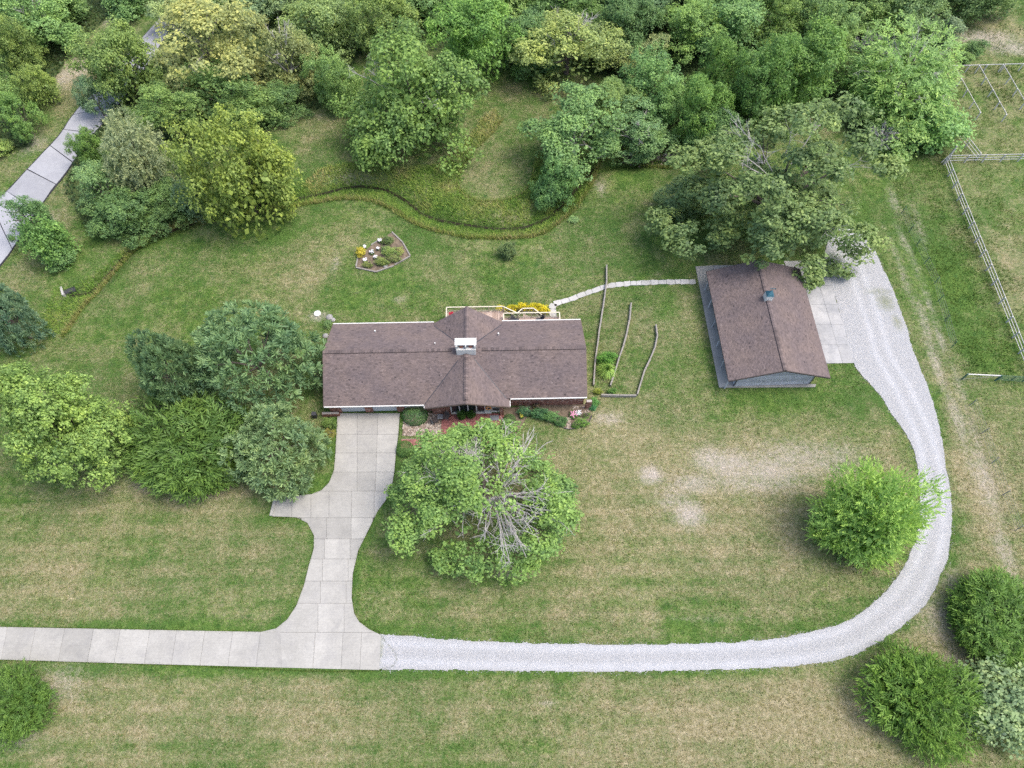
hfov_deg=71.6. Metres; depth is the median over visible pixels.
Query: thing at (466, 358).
house
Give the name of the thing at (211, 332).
pine tree
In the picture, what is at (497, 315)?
deck
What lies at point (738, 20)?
broad tree
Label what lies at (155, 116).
broad tree
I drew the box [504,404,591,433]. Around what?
flower bed
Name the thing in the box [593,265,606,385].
timber wall
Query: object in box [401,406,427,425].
shrub
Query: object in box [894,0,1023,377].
pasture grass
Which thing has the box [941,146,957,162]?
corner post
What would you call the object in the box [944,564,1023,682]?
juniper bush
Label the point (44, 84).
broad tree
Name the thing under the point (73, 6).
leafy shrub
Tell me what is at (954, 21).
leafy shrub
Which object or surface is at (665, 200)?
elm sapling
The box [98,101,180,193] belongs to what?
willow tree
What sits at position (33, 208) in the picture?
broad tree
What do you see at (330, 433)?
bed plant
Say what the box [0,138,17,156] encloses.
leafy shrub
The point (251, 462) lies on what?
leafy tree
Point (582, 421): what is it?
bed plant
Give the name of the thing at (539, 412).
bed plant
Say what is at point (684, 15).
broad tree
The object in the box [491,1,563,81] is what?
leafy tree
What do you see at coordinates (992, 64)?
rail fence
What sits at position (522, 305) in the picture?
golden shrub
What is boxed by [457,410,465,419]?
potted fern
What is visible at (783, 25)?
broad tree
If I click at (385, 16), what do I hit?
broad tree
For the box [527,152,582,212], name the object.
streamside tree
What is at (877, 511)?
round tree
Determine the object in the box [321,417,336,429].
shrub
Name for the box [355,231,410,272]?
garden bed
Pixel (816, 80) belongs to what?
broad tree
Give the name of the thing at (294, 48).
broad tree
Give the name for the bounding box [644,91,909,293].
elm tree
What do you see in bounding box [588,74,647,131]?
streamside tree
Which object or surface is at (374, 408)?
garage door
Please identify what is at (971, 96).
rail fence
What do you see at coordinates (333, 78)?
broad tree
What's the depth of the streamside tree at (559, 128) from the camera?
92.95 m
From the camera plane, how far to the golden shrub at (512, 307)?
87.20 m
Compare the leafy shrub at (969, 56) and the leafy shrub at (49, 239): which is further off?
the leafy shrub at (969, 56)
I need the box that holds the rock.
[326,314,332,319]
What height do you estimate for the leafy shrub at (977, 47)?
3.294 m
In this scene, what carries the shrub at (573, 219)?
on the ground at (758, 474)
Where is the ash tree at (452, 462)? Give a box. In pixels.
[381,416,584,585]
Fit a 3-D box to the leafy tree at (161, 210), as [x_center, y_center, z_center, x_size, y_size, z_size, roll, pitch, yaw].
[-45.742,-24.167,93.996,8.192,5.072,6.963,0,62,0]
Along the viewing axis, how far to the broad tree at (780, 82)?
94.19 m
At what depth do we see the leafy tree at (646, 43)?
104.97 m
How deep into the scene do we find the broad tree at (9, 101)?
98.59 m
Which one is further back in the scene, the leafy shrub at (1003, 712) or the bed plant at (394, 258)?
the bed plant at (394, 258)
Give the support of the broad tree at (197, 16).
on the ground at (758, 474)
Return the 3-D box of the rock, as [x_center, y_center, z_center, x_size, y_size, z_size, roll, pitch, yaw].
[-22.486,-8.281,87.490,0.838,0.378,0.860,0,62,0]
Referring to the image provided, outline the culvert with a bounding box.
[60,286,75,296]
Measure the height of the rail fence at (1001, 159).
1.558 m
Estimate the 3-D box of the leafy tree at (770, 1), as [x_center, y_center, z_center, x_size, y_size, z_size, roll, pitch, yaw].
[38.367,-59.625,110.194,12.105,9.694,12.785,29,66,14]
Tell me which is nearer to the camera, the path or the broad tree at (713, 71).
the path
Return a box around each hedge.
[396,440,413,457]
[503,414,515,423]
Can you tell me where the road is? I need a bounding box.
[0,10,176,266]
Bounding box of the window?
[491,407,499,411]
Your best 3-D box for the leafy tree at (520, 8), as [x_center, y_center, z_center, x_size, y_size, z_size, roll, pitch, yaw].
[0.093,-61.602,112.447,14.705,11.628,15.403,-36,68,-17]
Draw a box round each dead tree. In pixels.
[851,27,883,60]
[872,121,899,150]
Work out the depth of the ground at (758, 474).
75.32 m
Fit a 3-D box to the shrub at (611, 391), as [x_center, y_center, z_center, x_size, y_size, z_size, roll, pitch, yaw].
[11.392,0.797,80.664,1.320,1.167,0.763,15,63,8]
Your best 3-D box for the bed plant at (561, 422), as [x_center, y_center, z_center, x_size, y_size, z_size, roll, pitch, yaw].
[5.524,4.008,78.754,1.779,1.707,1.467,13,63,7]
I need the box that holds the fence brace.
[961,373,1001,380]
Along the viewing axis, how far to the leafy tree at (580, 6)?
107.66 m
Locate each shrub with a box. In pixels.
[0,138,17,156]
[15,213,82,271]
[41,245,77,272]
[49,0,91,23]
[101,0,147,22]
[169,177,206,223]
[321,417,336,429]
[324,320,332,329]
[355,247,365,257]
[381,235,393,244]
[394,0,437,26]
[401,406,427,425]
[497,241,516,260]
[505,301,517,312]
[516,301,529,311]
[525,299,541,311]
[538,303,550,314]
[567,215,578,222]
[589,404,597,410]
[591,396,600,405]
[592,388,603,394]
[596,351,617,365]
[607,388,615,393]
[854,67,895,113]
[858,109,929,162]
[902,96,976,155]
[931,16,967,50]
[950,651,1023,763]
[958,38,989,56]
[960,52,975,63]
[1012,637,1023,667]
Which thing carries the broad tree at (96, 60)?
on the ground at (758, 474)
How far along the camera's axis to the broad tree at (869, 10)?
107.24 m
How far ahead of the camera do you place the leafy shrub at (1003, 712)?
62.64 m
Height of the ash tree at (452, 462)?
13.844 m
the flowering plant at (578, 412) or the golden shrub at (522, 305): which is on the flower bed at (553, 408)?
the flowering plant at (578, 412)
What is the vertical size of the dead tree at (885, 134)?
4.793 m
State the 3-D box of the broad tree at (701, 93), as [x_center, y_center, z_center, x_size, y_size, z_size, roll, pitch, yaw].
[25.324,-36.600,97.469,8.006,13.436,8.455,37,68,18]
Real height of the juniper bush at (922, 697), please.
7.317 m
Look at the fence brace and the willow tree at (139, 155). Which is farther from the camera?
the willow tree at (139, 155)
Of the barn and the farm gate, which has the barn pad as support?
the barn
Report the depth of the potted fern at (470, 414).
78.92 m
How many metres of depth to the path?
88.52 m
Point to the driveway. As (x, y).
(321, 627)
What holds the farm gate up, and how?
on the ground at (758, 474)
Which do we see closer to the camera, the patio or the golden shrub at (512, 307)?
the patio
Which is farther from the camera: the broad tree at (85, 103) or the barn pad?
the broad tree at (85, 103)
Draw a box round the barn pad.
[695,261,853,387]
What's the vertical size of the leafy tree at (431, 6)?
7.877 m
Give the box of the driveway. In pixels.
[0,413,399,669]
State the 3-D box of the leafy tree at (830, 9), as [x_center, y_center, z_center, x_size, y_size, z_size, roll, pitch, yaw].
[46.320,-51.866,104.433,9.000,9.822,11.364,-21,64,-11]
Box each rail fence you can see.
[943,157,1023,359]
[946,154,1023,162]
[952,69,980,119]
[954,63,1023,72]
[955,133,981,160]
[974,65,1007,121]
[997,64,1023,109]
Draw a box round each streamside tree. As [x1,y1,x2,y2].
[516,79,630,186]
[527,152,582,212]
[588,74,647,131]
[591,93,680,165]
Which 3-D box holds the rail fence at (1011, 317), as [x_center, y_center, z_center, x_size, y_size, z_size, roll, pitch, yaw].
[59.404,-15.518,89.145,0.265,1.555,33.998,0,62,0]
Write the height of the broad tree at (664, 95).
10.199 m
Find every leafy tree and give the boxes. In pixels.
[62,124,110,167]
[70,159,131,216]
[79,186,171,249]
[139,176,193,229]
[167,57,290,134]
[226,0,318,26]
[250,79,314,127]
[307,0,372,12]
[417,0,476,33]
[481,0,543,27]
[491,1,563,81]
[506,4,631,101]
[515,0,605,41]
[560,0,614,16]
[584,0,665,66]
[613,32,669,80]
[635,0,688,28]
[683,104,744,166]
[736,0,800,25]
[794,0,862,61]
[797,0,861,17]
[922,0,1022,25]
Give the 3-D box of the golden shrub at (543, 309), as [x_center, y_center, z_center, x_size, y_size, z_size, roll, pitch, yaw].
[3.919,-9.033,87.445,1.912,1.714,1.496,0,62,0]
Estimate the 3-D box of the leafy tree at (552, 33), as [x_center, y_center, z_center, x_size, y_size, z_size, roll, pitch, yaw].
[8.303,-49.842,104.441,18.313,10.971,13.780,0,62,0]
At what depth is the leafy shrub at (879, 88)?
99.53 m
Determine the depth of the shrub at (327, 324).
86.52 m
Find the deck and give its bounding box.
[446,306,559,321]
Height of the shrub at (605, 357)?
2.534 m
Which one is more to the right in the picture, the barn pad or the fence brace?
the fence brace
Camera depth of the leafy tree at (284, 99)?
102.05 m
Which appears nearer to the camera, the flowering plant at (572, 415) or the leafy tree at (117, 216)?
the flowering plant at (572, 415)
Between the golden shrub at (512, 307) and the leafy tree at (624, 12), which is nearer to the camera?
the golden shrub at (512, 307)
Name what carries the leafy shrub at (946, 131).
on the ground at (758, 474)
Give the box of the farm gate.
[998,375,1023,381]
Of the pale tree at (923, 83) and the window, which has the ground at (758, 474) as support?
the pale tree at (923, 83)
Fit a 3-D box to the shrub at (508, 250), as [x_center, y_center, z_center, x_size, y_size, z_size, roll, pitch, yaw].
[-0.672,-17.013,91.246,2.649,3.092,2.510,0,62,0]
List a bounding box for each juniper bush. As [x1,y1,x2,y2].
[0,655,61,755]
[110,386,264,507]
[847,634,987,767]
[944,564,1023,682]
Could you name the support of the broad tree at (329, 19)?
on the ground at (758, 474)
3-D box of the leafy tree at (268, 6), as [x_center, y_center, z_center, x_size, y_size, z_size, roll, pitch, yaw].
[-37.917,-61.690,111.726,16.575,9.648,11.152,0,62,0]
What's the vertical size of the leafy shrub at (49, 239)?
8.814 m
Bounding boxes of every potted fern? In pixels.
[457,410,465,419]
[466,410,476,418]
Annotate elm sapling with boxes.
[652,175,710,231]
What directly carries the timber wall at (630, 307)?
on the ground at (758, 474)
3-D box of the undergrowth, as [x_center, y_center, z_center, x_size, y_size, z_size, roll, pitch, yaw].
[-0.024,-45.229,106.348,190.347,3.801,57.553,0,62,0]
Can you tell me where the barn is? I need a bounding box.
[704,260,830,388]
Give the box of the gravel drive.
[379,229,951,671]
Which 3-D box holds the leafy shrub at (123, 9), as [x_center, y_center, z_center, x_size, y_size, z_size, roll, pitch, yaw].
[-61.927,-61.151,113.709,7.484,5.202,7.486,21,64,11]
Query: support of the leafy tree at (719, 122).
on the ground at (758, 474)
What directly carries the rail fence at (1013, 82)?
on the ground at (758, 474)
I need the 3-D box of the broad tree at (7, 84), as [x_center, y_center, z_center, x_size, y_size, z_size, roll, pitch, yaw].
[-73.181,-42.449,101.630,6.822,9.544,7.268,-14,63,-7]
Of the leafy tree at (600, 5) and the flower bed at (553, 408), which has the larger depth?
the leafy tree at (600, 5)
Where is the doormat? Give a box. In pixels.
[490,415,498,420]
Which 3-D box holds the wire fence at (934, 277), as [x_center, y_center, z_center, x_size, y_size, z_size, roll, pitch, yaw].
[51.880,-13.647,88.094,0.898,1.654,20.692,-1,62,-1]
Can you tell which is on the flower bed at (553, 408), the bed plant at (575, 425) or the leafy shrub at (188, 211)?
the bed plant at (575, 425)
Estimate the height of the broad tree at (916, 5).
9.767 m
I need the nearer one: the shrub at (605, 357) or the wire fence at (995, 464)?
the wire fence at (995, 464)
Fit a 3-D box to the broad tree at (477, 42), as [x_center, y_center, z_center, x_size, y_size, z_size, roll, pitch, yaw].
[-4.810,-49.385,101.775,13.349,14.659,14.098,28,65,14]
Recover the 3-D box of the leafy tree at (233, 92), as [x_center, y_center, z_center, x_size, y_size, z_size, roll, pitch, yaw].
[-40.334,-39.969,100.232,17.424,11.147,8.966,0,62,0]
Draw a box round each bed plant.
[324,428,336,439]
[362,260,372,268]
[372,254,390,266]
[380,244,400,257]
[387,248,402,262]
[396,246,403,255]
[516,404,532,416]
[530,406,547,419]
[543,407,562,422]
[554,416,569,426]
[570,418,580,428]
[573,417,590,427]
[582,409,590,417]
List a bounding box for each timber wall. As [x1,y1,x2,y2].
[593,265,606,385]
[601,394,636,397]
[609,302,631,386]
[637,324,657,395]
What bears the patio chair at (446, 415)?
on the patio
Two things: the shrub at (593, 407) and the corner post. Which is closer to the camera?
the shrub at (593, 407)
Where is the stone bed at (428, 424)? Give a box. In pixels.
[402,412,441,435]
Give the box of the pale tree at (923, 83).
[839,9,967,139]
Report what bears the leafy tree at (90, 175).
on the ground at (758, 474)
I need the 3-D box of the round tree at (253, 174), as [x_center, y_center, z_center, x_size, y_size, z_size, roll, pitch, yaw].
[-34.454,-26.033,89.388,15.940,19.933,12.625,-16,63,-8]
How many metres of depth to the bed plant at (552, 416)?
78.49 m
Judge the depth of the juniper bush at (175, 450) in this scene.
73.78 m
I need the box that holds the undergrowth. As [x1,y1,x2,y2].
[0,0,955,236]
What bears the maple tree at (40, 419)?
on the ground at (758, 474)
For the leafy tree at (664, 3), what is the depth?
109.76 m
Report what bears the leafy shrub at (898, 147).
on the ground at (758, 474)
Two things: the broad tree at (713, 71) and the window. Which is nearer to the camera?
the window
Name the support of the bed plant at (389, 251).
in the garden bed at (398, 243)
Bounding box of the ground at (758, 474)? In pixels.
[0,0,1023,767]
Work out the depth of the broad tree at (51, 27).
107.03 m
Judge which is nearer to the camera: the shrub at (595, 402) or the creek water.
the shrub at (595, 402)
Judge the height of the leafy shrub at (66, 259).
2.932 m
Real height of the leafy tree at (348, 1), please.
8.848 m
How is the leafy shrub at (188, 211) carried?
on the ground at (758, 474)
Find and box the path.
[549,279,695,316]
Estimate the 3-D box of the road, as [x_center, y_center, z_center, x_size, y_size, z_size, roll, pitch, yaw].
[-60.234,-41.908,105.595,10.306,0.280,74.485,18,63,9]
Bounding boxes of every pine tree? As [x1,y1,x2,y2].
[0,283,55,357]
[124,328,210,408]
[182,299,329,426]
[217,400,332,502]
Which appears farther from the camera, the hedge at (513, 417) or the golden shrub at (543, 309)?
the golden shrub at (543, 309)
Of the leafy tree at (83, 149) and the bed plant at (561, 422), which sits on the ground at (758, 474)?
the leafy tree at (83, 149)
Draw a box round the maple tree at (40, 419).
[0,357,144,492]
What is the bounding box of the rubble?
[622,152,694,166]
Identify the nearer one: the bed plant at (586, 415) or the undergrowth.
the bed plant at (586, 415)
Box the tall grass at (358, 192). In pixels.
[41,108,704,337]
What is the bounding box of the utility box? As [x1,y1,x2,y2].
[311,412,317,418]
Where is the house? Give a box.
[322,306,591,416]
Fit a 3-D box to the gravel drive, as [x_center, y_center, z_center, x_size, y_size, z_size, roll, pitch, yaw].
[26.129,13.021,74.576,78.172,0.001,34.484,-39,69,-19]
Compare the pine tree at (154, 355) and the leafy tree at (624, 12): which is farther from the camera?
the leafy tree at (624, 12)
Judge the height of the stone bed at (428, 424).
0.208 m
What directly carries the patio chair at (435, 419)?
on the stone bed at (428, 424)
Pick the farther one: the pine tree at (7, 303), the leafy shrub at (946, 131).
the leafy shrub at (946, 131)
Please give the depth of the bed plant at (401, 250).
91.74 m
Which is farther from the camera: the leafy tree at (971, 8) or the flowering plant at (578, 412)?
the leafy tree at (971, 8)
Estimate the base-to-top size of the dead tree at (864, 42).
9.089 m
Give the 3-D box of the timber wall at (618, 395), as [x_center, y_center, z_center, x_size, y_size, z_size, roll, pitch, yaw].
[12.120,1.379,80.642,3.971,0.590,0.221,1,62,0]
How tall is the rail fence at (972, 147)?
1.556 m
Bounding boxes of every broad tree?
[0,0,89,71]
[0,12,51,78]
[0,55,29,121]
[0,91,49,142]
[0,190,56,242]
[10,63,61,109]
[64,13,173,113]
[71,74,117,118]
[119,80,207,139]
[144,0,225,40]
[146,0,272,118]
[240,13,320,101]
[274,0,373,64]
[298,44,362,116]
[343,0,423,57]
[423,0,531,87]
[617,39,687,123]
[657,0,730,65]
[662,72,735,148]
[684,29,755,112]
[685,0,769,68]
[719,32,804,130]
[745,0,823,51]
[761,11,851,116]
[837,0,911,40]
[872,0,951,50]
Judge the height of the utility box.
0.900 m
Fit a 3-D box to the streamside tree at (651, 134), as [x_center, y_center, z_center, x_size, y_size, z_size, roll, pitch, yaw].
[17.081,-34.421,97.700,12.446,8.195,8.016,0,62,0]
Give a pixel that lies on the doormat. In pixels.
(494, 417)
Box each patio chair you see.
[431,416,438,423]
[443,411,449,420]
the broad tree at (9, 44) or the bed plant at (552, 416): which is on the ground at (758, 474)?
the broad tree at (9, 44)
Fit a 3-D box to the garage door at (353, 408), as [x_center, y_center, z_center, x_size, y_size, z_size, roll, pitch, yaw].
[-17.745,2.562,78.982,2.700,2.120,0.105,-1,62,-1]
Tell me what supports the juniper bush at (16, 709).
on the ground at (758, 474)
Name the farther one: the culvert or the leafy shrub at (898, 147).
the leafy shrub at (898, 147)
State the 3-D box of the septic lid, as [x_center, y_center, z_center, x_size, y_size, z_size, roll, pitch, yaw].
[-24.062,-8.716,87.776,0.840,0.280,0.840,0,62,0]
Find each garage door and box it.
[341,407,364,411]
[372,407,396,410]
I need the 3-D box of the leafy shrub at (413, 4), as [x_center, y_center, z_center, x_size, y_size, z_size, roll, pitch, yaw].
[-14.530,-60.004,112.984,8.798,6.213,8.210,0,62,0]
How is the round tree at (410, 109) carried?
on the ground at (758, 474)
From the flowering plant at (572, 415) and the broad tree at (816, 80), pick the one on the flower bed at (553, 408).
the flowering plant at (572, 415)
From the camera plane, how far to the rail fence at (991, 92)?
102.87 m
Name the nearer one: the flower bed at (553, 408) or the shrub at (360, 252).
the flower bed at (553, 408)
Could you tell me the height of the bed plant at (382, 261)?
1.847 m
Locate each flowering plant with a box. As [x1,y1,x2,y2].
[569,410,577,418]
[576,410,581,416]
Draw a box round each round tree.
[157,102,304,241]
[327,13,491,180]
[801,453,954,574]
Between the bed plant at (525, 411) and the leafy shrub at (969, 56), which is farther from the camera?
the leafy shrub at (969, 56)
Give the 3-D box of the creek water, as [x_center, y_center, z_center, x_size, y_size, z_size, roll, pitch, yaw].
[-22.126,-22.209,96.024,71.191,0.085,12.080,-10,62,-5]
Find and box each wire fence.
[901,206,956,347]
[970,399,1022,530]
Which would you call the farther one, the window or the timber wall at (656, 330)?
the timber wall at (656, 330)
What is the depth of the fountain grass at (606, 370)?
81.51 m
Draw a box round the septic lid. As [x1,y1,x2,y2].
[314,310,320,316]
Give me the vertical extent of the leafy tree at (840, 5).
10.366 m
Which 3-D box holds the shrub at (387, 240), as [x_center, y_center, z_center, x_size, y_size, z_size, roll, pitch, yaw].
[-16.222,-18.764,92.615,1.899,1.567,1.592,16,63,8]
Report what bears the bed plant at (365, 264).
in the garden bed at (398, 243)
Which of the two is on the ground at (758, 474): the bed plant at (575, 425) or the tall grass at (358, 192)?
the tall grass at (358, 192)
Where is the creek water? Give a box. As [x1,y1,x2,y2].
[72,169,594,296]
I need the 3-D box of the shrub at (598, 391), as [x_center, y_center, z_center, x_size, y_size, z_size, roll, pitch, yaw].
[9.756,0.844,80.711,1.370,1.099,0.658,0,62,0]
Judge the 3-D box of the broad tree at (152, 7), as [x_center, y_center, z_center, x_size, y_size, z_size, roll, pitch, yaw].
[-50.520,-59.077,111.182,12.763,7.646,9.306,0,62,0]
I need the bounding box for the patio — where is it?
[401,413,503,447]
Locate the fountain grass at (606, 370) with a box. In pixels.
[596,363,615,379]

